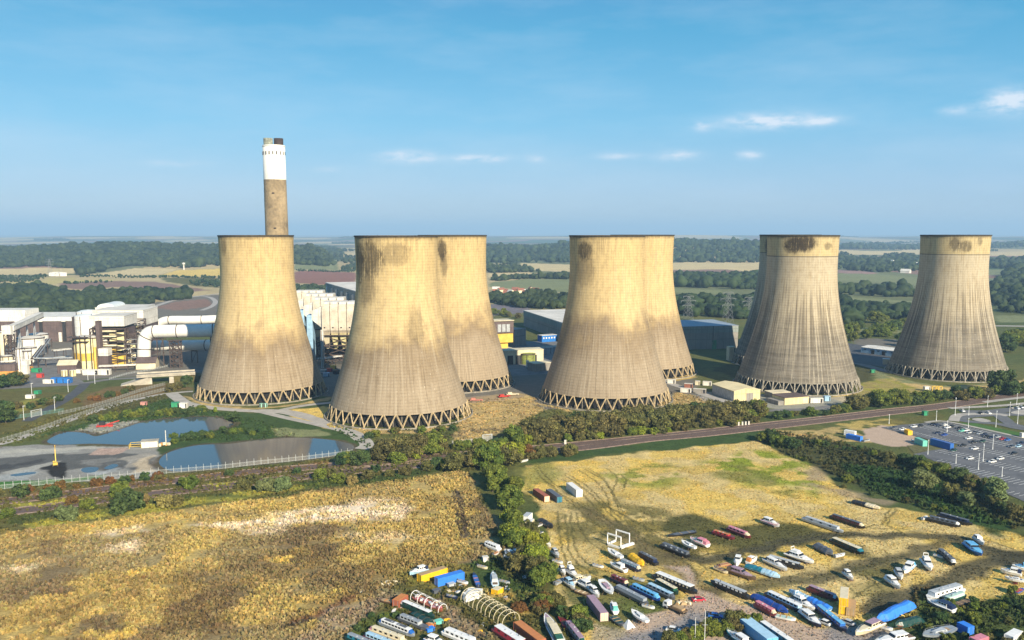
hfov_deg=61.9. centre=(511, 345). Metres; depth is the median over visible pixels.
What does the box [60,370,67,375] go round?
tank
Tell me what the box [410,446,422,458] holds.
shrub
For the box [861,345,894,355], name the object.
white hall
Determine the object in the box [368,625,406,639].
narrowboat
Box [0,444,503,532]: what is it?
verge grass
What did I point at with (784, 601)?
narrowboat
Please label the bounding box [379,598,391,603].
flat trailer
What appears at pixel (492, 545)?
narrowboat
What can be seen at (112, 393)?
shrub
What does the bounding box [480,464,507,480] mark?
tree
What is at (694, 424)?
shrub
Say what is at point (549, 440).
shrub
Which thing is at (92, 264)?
wood
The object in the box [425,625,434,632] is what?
crate
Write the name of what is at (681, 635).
shrub
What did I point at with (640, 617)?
sailing yacht
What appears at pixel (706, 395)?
yard road
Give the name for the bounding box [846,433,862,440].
shipping container
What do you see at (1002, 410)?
link road
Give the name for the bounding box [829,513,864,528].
narrowboat
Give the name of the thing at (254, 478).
shrub
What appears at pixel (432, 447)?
tree
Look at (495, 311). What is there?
tree
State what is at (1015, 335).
tree
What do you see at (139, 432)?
pond water
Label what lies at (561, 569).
cabin cruiser
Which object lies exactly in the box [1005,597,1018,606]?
shrub
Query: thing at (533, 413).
dry grass patch
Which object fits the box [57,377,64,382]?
blue tank
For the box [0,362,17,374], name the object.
orange shed
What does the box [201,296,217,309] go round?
access road
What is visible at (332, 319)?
precipitator
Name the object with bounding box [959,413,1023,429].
link road
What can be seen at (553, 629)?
cabin cruiser
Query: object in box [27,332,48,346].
storage tank
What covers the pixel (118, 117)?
sky
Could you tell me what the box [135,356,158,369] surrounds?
pump house
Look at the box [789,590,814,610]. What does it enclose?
cabin cruiser
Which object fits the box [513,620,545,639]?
shipping container
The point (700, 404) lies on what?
tree
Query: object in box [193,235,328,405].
cooling tower
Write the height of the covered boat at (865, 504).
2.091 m
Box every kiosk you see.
[883,358,891,364]
[922,411,928,415]
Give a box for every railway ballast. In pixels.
[0,394,1006,503]
[14,393,1022,513]
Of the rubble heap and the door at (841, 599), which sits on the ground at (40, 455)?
the rubble heap
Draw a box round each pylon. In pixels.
[681,294,695,319]
[722,291,735,323]
[742,296,752,309]
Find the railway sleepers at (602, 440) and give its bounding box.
[2,393,1020,500]
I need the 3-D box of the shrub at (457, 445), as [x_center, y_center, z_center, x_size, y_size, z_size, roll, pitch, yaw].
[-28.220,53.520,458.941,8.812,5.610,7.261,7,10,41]
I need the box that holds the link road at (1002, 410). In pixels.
[958,406,1023,412]
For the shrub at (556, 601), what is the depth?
265.66 m
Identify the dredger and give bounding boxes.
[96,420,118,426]
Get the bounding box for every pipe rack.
[0,356,67,366]
[52,348,70,359]
[98,364,135,371]
[122,346,133,363]
[318,355,341,364]
[540,345,555,352]
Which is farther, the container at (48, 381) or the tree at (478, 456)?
the container at (48, 381)
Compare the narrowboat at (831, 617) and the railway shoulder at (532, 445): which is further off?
the railway shoulder at (532, 445)
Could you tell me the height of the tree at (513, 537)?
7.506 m
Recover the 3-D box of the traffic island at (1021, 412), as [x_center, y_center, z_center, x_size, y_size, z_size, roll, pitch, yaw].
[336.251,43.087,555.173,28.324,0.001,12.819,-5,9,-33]
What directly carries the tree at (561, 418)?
on the ground at (40, 455)
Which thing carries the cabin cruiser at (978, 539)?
on the ground at (40, 455)
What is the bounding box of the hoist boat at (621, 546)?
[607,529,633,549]
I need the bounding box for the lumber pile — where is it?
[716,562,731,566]
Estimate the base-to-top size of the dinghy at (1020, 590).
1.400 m
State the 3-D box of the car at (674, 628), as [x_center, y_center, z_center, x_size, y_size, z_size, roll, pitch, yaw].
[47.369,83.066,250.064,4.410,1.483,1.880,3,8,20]
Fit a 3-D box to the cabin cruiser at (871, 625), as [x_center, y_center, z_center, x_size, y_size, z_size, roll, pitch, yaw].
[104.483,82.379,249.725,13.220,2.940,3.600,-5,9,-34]
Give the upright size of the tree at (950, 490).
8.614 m
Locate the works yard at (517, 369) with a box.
[508,341,557,375]
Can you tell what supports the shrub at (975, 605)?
on the ground at (40, 455)
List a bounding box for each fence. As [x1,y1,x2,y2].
[0,388,164,441]
[1,448,352,488]
[2,408,63,421]
[58,383,163,414]
[109,363,168,379]
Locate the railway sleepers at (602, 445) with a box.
[16,395,1023,512]
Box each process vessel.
[66,335,96,368]
[93,347,97,368]
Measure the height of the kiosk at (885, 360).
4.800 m
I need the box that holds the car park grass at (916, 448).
[907,444,957,452]
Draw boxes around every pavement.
[926,420,1023,438]
[947,402,1023,408]
[949,413,1008,421]
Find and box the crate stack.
[491,586,502,594]
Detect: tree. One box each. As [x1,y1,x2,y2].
[0,373,9,388]
[0,400,16,422]
[0,400,17,422]
[6,371,25,385]
[7,371,30,385]
[169,432,178,437]
[225,411,241,421]
[334,451,348,464]
[357,450,369,459]
[369,437,394,460]
[383,434,418,451]
[393,436,414,456]
[409,433,428,455]
[421,432,446,453]
[438,434,448,451]
[440,452,463,469]
[461,443,480,467]
[466,440,506,469]
[471,443,493,463]
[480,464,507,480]
[486,473,497,491]
[490,463,507,472]
[491,308,499,313]
[493,486,502,501]
[496,439,519,456]
[496,470,507,486]
[496,485,524,509]
[497,440,524,464]
[497,520,519,536]
[499,309,506,315]
[500,484,513,494]
[501,552,526,571]
[502,423,524,442]
[502,475,524,487]
[502,529,525,548]
[506,476,522,491]
[506,508,521,520]
[507,441,525,462]
[507,512,524,522]
[515,424,527,435]
[516,541,537,553]
[518,416,547,439]
[518,519,539,532]
[520,543,549,559]
[521,554,534,569]
[524,554,550,578]
[528,564,549,586]
[530,417,561,440]
[536,418,565,434]
[540,561,558,583]
[549,590,557,598]
[552,414,567,423]
[559,595,566,604]
[562,415,586,434]
[564,607,570,614]
[566,410,585,418]
[574,410,597,432]
[575,412,598,428]
[578,619,593,632]
[587,411,627,436]
[591,419,609,434]
[604,409,628,427]
[612,411,638,431]
[619,405,650,425]
[628,412,650,427]
[636,403,655,412]
[646,409,672,427]
[655,406,683,426]
[663,403,685,422]
[676,405,695,424]
[688,401,704,405]
[690,403,707,422]
[691,405,707,421]
[695,405,715,422]
[705,398,723,404]
[707,403,737,423]
[728,402,747,420]
[733,399,751,417]
[748,398,768,416]
[752,399,768,416]
[755,432,766,440]
[764,428,778,440]
[783,409,791,417]
[785,436,799,448]
[822,410,829,415]
[842,393,868,409]
[844,324,853,333]
[846,322,859,331]
[847,331,859,340]
[854,321,864,329]
[855,394,870,404]
[860,329,873,337]
[866,393,876,405]
[867,310,889,321]
[867,450,877,455]
[868,326,876,335]
[869,389,886,403]
[871,322,881,327]
[871,393,891,407]
[876,327,892,336]
[882,321,897,331]
[882,450,895,461]
[886,391,896,405]
[891,319,902,330]
[892,388,912,404]
[897,453,911,462]
[899,317,906,326]
[908,454,926,466]
[909,467,939,488]
[916,391,934,402]
[916,460,934,471]
[930,461,951,475]
[932,462,951,476]
[939,390,949,400]
[939,482,963,500]
[941,389,953,399]
[945,466,971,481]
[949,385,964,391]
[956,490,975,505]
[963,474,980,487]
[970,478,980,488]
[979,477,987,489]
[982,476,1008,501]
[984,390,995,398]
[986,370,1009,389]
[994,501,1006,510]
[999,335,1017,351]
[1002,331,1020,341]
[1003,382,1022,394]
[1005,369,1018,382]
[1008,329,1023,343]
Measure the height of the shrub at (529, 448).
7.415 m
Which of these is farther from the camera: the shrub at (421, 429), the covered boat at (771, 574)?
the shrub at (421, 429)
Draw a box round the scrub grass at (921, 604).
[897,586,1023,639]
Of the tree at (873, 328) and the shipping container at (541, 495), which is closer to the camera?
the shipping container at (541, 495)
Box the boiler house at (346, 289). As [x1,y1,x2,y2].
[325,282,355,344]
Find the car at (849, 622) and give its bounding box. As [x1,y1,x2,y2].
[841,618,855,625]
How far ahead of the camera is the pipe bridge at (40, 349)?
757.27 m
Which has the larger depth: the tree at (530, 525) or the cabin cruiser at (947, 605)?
the tree at (530, 525)
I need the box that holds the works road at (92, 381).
[0,370,202,388]
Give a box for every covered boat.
[410,611,434,622]
[537,518,552,528]
[627,553,645,565]
[744,563,779,578]
[750,593,787,612]
[789,589,832,610]
[812,542,832,555]
[851,500,879,509]
[876,600,916,622]
[894,615,924,629]
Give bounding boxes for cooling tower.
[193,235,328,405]
[324,235,472,429]
[437,235,514,393]
[537,235,672,411]
[644,235,696,379]
[730,234,787,365]
[732,235,862,395]
[884,235,1008,382]
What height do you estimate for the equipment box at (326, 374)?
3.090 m
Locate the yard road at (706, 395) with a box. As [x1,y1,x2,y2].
[665,380,727,401]
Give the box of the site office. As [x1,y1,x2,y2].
[538,334,556,341]
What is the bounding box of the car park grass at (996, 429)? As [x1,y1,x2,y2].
[962,423,1019,435]
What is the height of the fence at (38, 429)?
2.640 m
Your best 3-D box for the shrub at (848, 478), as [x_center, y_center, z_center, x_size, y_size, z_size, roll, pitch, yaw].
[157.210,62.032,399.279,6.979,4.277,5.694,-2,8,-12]
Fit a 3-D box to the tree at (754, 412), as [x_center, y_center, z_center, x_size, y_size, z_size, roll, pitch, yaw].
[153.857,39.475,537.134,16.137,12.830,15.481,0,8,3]
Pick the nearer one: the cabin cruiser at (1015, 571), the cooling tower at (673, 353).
the cabin cruiser at (1015, 571)
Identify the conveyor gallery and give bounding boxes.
[1,312,43,359]
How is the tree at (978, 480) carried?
on the ground at (40, 455)
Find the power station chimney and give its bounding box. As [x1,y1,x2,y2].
[262,138,288,234]
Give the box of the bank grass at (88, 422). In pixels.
[0,394,370,447]
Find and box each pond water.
[47,417,233,444]
[159,438,353,470]
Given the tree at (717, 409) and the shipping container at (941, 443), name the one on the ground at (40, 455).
the tree at (717, 409)
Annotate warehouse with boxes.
[523,309,564,338]
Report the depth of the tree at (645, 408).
516.58 m
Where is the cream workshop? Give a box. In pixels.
[502,347,543,364]
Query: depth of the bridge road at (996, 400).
596.06 m
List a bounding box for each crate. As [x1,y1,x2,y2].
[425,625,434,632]
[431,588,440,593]
[434,618,442,624]
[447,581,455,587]
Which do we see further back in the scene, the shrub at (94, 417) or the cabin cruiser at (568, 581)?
the shrub at (94, 417)
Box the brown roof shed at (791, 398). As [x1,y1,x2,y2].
[767,392,808,404]
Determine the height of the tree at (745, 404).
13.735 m
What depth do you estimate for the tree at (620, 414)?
496.10 m
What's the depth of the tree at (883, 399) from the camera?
565.76 m
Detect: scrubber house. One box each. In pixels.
[88,312,137,367]
[91,306,159,354]
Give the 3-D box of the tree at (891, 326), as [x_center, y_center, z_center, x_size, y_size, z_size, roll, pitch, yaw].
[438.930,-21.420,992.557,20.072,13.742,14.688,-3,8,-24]
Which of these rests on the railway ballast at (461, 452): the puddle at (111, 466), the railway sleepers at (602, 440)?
the railway sleepers at (602, 440)
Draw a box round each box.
[323,372,329,376]
[809,397,822,402]
[823,395,830,400]
[957,621,974,634]
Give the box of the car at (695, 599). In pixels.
[691,596,705,602]
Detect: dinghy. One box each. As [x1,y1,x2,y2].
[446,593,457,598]
[457,578,467,583]
[472,572,480,587]
[477,564,487,569]
[498,578,509,584]
[552,558,562,563]
[553,577,563,584]
[558,616,566,627]
[592,562,603,568]
[633,576,644,581]
[642,603,654,609]
[713,565,727,573]
[775,614,795,620]
[833,553,844,557]
[881,626,892,630]
[933,553,942,558]
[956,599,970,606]
[1013,588,1023,593]
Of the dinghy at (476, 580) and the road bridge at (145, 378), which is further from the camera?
the road bridge at (145, 378)
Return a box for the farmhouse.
[900,269,910,272]
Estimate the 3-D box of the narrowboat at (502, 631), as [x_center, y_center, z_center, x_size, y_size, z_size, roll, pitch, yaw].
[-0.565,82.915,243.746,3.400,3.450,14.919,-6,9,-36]
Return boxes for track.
[0,391,192,444]
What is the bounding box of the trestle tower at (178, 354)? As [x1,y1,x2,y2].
[168,340,182,367]
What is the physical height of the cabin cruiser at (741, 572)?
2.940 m
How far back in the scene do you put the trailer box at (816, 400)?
583.68 m
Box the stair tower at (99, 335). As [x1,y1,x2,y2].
[94,321,102,368]
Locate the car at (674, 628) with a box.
[666,625,680,631]
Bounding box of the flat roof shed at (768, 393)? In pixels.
[764,389,790,397]
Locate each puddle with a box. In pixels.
[10,472,35,475]
[81,467,98,472]
[104,464,117,468]
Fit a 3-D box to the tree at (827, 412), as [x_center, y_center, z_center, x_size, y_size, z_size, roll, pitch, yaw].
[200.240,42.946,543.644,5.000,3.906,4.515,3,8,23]
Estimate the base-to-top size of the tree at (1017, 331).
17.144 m
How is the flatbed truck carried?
on the ground at (40, 455)
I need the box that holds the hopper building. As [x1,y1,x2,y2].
[494,318,513,347]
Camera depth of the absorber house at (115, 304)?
883.27 m
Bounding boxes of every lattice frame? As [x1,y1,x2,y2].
[124,333,137,363]
[130,318,145,337]
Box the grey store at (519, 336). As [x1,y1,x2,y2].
[508,327,525,346]
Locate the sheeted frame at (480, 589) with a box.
[467,588,482,597]
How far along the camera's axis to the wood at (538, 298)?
1483.21 m
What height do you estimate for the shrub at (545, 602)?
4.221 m
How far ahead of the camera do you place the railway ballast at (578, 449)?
481.41 m
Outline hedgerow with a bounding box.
[34,235,997,263]
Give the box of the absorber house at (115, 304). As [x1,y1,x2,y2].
[95,301,154,309]
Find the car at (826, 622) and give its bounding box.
[818,618,831,626]
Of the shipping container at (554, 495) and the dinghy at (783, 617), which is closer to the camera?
the dinghy at (783, 617)
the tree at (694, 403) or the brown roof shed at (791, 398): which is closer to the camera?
the tree at (694, 403)
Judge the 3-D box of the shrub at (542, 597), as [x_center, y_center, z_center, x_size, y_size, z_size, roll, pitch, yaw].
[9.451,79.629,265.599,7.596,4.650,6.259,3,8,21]
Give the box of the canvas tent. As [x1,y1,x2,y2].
[622,619,634,629]
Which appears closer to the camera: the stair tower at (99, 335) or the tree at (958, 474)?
the tree at (958, 474)
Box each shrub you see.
[0,507,15,518]
[11,483,29,498]
[14,401,23,408]
[22,484,33,491]
[25,402,35,408]
[37,397,50,405]
[38,485,62,500]
[44,399,55,405]
[51,394,62,401]
[53,479,65,489]
[54,504,78,521]
[64,494,78,504]
[72,483,80,487]
[73,398,80,402]
[78,498,97,508]
[87,414,98,421]
[90,478,103,486]
[93,395,101,400]
[103,414,112,420]
[104,476,114,483]
[105,390,115,396]
[107,411,118,418]
[107,478,116,483]
[108,481,129,496]
[109,487,145,515]
[118,475,130,481]
[120,388,128,393]
[122,409,131,417]
[125,385,136,390]
[128,412,137,417]
[138,407,148,415]
[139,472,150,480]
[143,493,149,502]
[147,410,153,416]
[150,471,163,479]
[152,473,163,480]
[154,410,163,415]
[154,494,172,508]
[163,407,173,415]
[165,383,176,391]
[167,494,183,506]
[170,438,177,443]
[173,407,182,413]
[175,382,182,388]
[178,474,199,489]
[181,375,192,381]
[181,378,190,383]
[181,433,193,440]
[184,408,196,414]
[190,431,200,437]
[193,405,207,411]
[196,408,203,412]
[205,432,214,438]
[223,427,232,434]
[224,469,233,475]
[228,427,236,433]
[235,478,249,488]
[247,474,259,483]
[254,477,274,491]
[257,426,266,433]
[273,476,292,492]
[292,467,300,473]
[312,468,326,479]
[325,468,336,477]
[329,472,346,483]
[345,475,358,485]
[348,450,365,465]
[360,469,374,479]
[363,431,373,438]
[364,450,370,462]
[367,611,374,618]
[370,464,380,472]
[371,429,380,436]
[383,468,394,476]
[387,452,407,464]
[391,427,400,433]
[392,611,399,618]
[398,465,412,475]
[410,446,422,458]
[416,425,426,433]
[420,460,432,471]
[429,456,441,469]
[449,424,456,430]
[451,439,467,450]
[462,440,472,447]
[471,437,483,446]
[475,439,486,445]
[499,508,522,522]
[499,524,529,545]
[510,601,523,612]
[512,602,528,612]
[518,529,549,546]
[523,434,535,443]
[524,443,535,452]
[524,451,538,459]
[528,601,534,611]
[530,593,553,606]
[532,435,541,444]
[532,598,552,609]
[532,604,548,616]
[533,444,546,451]
[535,448,546,457]
[539,591,552,604]
[546,437,554,443]
[546,444,558,457]
[547,449,556,456]
[551,594,565,606]
[554,605,567,617]
[561,448,574,456]
[563,433,572,441]
[565,604,586,620]
[567,444,578,454]
[570,612,591,620]
[571,603,590,616]
[571,618,584,632]
[574,432,585,441]
[585,430,598,439]
[596,432,603,438]
[627,427,637,435]
[636,426,646,434]
[647,427,658,434]
[656,425,667,433]
[660,628,677,639]
[673,425,680,430]
[675,631,689,639]
[680,424,688,430]
[681,627,694,638]
[688,624,706,639]
[689,421,698,427]
[693,622,707,634]
[700,420,713,428]
[702,617,725,636]
[702,619,718,636]
[705,419,716,427]
[711,621,721,636]
[715,417,723,425]
[720,609,746,622]
[721,619,734,633]
[726,617,743,632]
[727,418,737,426]
[745,612,763,622]
[751,415,760,421]
[769,434,780,445]
[771,410,783,418]
[777,437,788,448]
[804,406,818,416]
[814,439,822,446]
[822,440,830,446]
[830,405,841,412]
[840,474,854,482]
[841,407,848,412]
[852,473,861,479]
[892,496,900,501]
[912,395,923,404]
[918,498,925,503]
[922,624,932,630]
[924,389,942,401]
[933,611,949,622]
[940,632,956,639]
[945,598,958,606]
[950,389,970,400]
[956,607,964,612]
[961,632,967,638]
[964,611,977,616]
[966,386,984,398]
[968,595,979,601]
[968,615,981,624]
[969,601,979,610]
[980,607,990,614]
[982,387,992,397]
[983,632,993,639]
[985,495,1002,505]
[989,385,1003,394]
[998,601,1008,608]
[1001,502,1023,521]
[1002,615,1013,625]
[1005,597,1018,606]
[1007,585,1018,593]
[1019,630,1023,639]
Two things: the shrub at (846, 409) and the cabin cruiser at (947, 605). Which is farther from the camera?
the shrub at (846, 409)
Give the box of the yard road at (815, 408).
[769,404,836,410]
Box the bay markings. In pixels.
[897,424,1023,495]
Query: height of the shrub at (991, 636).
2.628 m
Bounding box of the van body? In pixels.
[1004,628,1022,639]
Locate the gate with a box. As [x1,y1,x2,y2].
[30,408,41,417]
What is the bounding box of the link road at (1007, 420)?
[993,413,1023,427]
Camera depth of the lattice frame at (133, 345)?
741.82 m
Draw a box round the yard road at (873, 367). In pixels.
[854,363,895,372]
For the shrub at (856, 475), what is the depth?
402.59 m
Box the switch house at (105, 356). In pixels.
[98,348,112,368]
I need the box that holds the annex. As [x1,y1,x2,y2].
[527,360,550,371]
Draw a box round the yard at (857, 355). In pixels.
[848,343,891,367]
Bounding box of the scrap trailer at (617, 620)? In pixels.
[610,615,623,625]
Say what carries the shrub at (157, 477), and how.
on the ground at (40, 455)
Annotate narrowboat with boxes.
[344,632,370,639]
[363,631,391,639]
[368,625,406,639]
[378,617,414,636]
[397,613,428,630]
[400,600,434,618]
[441,627,475,639]
[484,540,501,550]
[491,623,524,639]
[565,620,584,639]
[609,574,628,586]
[614,584,648,604]
[618,558,641,571]
[630,583,659,600]
[638,551,658,565]
[645,582,674,599]
[651,571,697,593]
[654,578,678,594]
[659,542,689,557]
[710,579,750,599]
[711,529,734,539]
[726,525,750,538]
[753,600,776,616]
[760,620,793,639]
[764,590,802,611]
[767,554,803,569]
[801,516,843,532]
[806,584,837,601]
[815,604,846,631]
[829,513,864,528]
[829,537,863,553]
[926,515,960,527]
[926,582,965,598]
[936,512,972,525]
[937,548,955,565]
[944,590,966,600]
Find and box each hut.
[25,394,34,398]
[34,390,41,393]
[140,401,147,404]
[171,401,179,407]
[179,402,188,407]
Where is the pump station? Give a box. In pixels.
[129,430,170,448]
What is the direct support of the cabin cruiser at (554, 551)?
on the ground at (40, 455)
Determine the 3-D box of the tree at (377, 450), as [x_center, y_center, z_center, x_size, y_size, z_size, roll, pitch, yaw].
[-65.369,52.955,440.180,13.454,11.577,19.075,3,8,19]
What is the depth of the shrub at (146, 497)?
366.15 m
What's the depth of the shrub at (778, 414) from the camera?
533.53 m
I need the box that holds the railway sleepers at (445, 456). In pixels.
[2,402,970,502]
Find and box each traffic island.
[972,418,989,421]
[1011,410,1023,414]
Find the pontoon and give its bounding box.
[668,530,696,536]
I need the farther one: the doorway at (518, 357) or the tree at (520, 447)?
the doorway at (518, 357)
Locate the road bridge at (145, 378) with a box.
[121,369,201,385]
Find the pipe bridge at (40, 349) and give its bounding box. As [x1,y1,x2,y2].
[30,338,72,367]
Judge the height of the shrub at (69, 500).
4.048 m
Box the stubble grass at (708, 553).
[525,441,1023,639]
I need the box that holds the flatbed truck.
[663,599,687,614]
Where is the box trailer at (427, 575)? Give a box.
[417,566,447,581]
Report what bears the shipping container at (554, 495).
on the ground at (40, 455)
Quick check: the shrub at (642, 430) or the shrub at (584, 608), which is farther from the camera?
the shrub at (642, 430)
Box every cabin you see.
[523,512,532,520]
[667,379,675,383]
[680,387,690,392]
[684,383,692,387]
[693,388,705,393]
[703,381,711,385]
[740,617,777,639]
[844,429,856,434]
[969,633,988,639]
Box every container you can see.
[31,368,41,371]
[36,373,43,377]
[43,379,53,383]
[82,369,97,374]
[98,369,111,374]
[392,593,407,607]
[434,570,464,586]
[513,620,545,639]
[533,488,549,501]
[546,489,561,502]
[566,482,582,496]
[586,594,608,621]
[839,586,848,614]
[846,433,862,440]
[846,598,855,616]
[914,437,927,445]
[930,438,953,449]
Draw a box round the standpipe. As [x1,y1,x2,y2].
[320,330,324,367]
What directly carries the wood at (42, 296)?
on the ground at (40, 455)
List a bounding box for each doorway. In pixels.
[508,356,512,364]
[516,355,520,363]
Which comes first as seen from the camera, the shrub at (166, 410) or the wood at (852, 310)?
the shrub at (166, 410)
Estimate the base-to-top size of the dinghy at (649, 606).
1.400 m
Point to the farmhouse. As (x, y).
(905, 270)
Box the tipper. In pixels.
[904,429,912,434]
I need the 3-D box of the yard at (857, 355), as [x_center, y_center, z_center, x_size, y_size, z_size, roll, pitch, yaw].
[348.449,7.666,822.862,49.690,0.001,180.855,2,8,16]
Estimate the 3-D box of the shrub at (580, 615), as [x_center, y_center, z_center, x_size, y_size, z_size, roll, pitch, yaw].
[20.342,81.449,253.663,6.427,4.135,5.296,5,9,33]
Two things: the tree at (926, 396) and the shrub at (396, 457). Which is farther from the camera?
the tree at (926, 396)
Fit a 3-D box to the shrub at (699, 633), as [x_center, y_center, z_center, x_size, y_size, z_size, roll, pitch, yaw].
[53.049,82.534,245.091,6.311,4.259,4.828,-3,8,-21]
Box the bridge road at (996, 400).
[981,396,1023,402]
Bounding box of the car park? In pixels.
[881,422,1023,500]
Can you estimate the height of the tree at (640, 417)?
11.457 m
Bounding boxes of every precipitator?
[296,290,324,342]
[298,293,335,349]
[300,296,347,356]
[306,300,354,364]
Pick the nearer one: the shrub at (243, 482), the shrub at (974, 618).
the shrub at (974, 618)
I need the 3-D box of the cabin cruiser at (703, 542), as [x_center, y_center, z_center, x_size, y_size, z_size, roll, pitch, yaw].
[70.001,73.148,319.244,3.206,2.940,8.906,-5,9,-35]
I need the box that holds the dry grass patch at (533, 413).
[328,390,704,441]
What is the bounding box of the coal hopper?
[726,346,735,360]
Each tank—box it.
[0,331,7,354]
[0,355,12,362]
[14,347,29,373]
[16,335,45,354]
[21,346,37,361]
[22,350,31,363]
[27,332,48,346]
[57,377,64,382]
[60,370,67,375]
[63,377,72,382]
[69,370,75,375]
[482,555,488,561]
[521,353,535,364]
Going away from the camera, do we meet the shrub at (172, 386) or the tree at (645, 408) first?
the tree at (645, 408)
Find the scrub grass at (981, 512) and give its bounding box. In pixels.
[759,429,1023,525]
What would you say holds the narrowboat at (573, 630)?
on the ground at (40, 455)
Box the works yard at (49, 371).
[0,349,84,387]
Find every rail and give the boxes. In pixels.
[0,394,1018,511]
[12,395,1001,498]
[17,396,1015,511]
[20,396,999,498]
[22,394,1022,509]
[25,402,979,511]
[66,409,904,494]
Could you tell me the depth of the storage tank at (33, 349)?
767.59 m
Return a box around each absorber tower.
[73,313,92,335]
[76,309,92,314]
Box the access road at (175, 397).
[166,393,373,448]
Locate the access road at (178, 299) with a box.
[155,293,218,305]
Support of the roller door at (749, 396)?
in the beige shed at (730, 390)
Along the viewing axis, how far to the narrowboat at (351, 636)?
242.26 m
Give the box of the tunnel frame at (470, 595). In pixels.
[461,587,519,623]
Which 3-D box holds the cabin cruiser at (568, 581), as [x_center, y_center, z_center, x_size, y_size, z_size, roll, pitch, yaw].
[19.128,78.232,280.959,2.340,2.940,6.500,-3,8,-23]
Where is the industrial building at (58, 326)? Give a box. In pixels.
[0,308,75,341]
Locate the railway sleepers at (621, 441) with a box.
[14,393,1023,510]
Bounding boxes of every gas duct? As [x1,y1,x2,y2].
[137,323,213,366]
[151,339,209,362]
[158,315,215,339]
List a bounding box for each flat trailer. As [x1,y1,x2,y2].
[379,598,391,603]
[574,588,590,595]
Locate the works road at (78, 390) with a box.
[22,383,90,420]
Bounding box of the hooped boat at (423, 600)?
[410,590,446,612]
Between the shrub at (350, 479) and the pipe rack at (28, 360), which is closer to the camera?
the shrub at (350, 479)
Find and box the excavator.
[52,445,58,466]
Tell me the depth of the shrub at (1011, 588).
275.97 m
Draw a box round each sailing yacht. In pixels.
[598,579,614,593]
[608,548,623,559]
[631,608,648,623]
[682,538,696,549]
[922,624,957,639]
[1005,574,1023,584]
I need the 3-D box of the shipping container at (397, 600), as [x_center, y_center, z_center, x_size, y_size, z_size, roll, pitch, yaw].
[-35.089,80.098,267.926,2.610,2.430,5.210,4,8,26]
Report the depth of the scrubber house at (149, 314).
803.88 m
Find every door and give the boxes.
[604,613,607,620]
[712,340,716,348]
[746,393,752,400]
[839,606,842,613]
[840,598,843,605]
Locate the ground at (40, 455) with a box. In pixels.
[0,235,1023,639]
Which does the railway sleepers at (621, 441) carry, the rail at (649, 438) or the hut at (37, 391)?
the rail at (649, 438)
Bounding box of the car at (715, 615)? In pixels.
[708,612,722,618]
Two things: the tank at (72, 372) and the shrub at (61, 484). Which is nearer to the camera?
the shrub at (61, 484)
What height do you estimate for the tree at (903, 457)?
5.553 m
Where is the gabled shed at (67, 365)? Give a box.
[56,360,81,373]
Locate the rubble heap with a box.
[675,600,691,604]
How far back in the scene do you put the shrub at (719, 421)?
515.69 m
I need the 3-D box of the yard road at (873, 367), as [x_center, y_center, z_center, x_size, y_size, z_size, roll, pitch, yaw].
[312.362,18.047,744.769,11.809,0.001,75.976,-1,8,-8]
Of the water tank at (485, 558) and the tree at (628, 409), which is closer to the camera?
the water tank at (485, 558)
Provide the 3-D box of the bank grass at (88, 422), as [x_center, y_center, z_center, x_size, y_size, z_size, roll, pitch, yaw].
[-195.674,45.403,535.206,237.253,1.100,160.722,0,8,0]
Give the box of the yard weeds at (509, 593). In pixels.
[352,557,574,639]
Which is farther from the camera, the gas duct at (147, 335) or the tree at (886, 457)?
the gas duct at (147, 335)
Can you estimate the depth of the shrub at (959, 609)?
261.59 m
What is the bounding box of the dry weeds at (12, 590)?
[0,471,505,639]
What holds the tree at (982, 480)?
on the ground at (40, 455)
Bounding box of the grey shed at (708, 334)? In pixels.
[680,319,738,349]
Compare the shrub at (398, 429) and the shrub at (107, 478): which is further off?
the shrub at (398, 429)
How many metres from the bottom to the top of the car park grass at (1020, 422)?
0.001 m
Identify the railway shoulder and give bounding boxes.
[0,394,1002,504]
[0,402,986,514]
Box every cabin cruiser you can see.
[410,564,428,576]
[423,633,441,639]
[490,571,498,586]
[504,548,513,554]
[544,612,564,639]
[550,547,559,558]
[558,565,565,576]
[563,576,574,589]
[565,561,576,578]
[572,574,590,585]
[578,578,593,590]
[588,585,599,598]
[610,560,627,572]
[610,600,618,614]
[690,537,710,547]
[726,565,755,580]
[726,629,748,639]
[734,554,741,566]
[745,555,756,563]
[760,516,779,527]
[762,556,786,570]
[784,546,813,564]
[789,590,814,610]
[797,608,821,627]
[842,568,852,581]
[855,617,886,636]
[875,630,915,639]
[883,574,900,588]
[893,567,903,580]
[902,560,915,574]
[919,552,933,570]
[927,597,956,612]
[962,540,982,555]
[972,534,983,545]
[1001,566,1021,576]
[1012,562,1023,571]
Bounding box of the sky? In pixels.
[0,0,1023,234]
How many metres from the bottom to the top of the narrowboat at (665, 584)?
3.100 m
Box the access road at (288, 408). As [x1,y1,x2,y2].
[275,402,329,411]
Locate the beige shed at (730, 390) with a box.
[712,381,760,400]
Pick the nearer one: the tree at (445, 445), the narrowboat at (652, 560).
the narrowboat at (652, 560)
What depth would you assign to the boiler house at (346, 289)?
888.41 m
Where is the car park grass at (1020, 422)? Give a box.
[1013,420,1023,424]
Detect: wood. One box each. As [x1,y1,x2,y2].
[0,241,343,274]
[0,273,219,286]
[0,279,193,311]
[295,283,325,292]
[296,257,355,271]
[486,236,759,262]
[486,261,569,308]
[673,269,758,288]
[675,292,754,318]
[838,253,919,296]
[839,240,1023,249]
[839,294,910,323]
[989,254,1023,312]
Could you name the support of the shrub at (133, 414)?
on the ground at (40, 455)
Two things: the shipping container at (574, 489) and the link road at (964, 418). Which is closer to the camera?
the shipping container at (574, 489)

